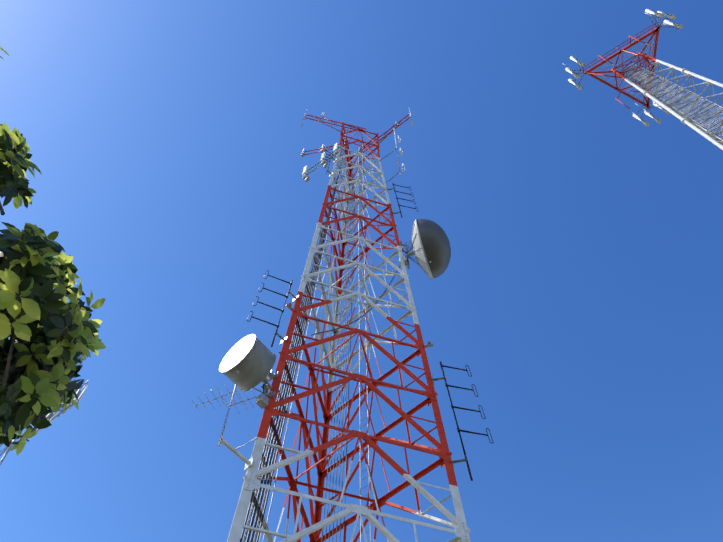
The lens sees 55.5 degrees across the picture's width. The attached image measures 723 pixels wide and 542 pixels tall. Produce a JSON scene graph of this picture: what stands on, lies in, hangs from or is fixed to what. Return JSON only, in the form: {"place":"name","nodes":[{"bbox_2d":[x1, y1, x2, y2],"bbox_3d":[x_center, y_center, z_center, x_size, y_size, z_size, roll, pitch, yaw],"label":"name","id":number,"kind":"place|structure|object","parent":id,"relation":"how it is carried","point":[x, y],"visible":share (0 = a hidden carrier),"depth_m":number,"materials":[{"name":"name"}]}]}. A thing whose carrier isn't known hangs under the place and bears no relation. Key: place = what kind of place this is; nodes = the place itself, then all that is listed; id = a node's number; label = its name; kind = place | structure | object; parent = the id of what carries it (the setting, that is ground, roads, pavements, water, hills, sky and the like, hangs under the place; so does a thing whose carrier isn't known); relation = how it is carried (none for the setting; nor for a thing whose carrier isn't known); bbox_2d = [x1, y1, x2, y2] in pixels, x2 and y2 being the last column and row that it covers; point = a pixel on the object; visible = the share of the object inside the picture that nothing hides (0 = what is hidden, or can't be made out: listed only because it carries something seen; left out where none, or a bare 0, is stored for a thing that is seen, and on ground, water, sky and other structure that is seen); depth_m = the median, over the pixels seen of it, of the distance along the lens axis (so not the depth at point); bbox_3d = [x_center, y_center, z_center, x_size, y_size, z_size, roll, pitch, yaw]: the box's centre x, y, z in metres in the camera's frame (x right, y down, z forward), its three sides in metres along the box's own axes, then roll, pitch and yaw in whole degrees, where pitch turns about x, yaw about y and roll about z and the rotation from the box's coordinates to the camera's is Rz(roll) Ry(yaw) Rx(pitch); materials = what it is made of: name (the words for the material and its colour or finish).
{"place":"outdoors","nodes":[
{"label":"outdoors","id":0,"kind":"place"},
{"bbox_2d":[0,341,88,464],"bbox_3d":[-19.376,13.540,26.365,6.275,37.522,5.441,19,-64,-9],"label":"tower","id":1,"kind":"structure","parent":0,"point":[49,417],"depth_m":39.57,"materials":[{"name":"white metal"}]},
{"bbox_2d":[0,139,90,441],"bbox_3d":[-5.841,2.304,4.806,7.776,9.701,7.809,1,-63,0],"label":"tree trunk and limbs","id":2,"kind":"object","parent":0,"point":[10,367],"visible":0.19,"depth_m":5.09,"materials":[{"name":"brown plant"}]},
{"bbox_2d":[0,46,105,455],"bbox_3d":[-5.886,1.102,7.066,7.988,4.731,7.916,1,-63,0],"label":"tree leaves","id":3,"kind":"object","parent":2,"relation":"on","point":[19,414],"visible":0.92,"depth_m":4.82,"materials":[{"name":"green plant"}]},
{"bbox_2d":[191,109,493,541],"bbox_3d":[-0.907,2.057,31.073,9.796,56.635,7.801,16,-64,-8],"label":"tower","id":4,"kind":"structure","parent":0,"point":[247,363],"depth_m":24.56,"materials":[{"name":"metal"}]},
{"bbox_2d":[0,0,722,541],"label":"sky","id":5,"kind":"structure","parent":0,"point":[579,292],"materials":[{"name":"blue"}]},
{"bbox_2d":[562,9,722,149],"bbox_3d":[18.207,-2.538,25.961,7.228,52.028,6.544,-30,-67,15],"label":"tower","id":6,"kind":"structure","parent":0,"point":[666,107],"depth_m":42.15,"materials":[{"name":"metal"}]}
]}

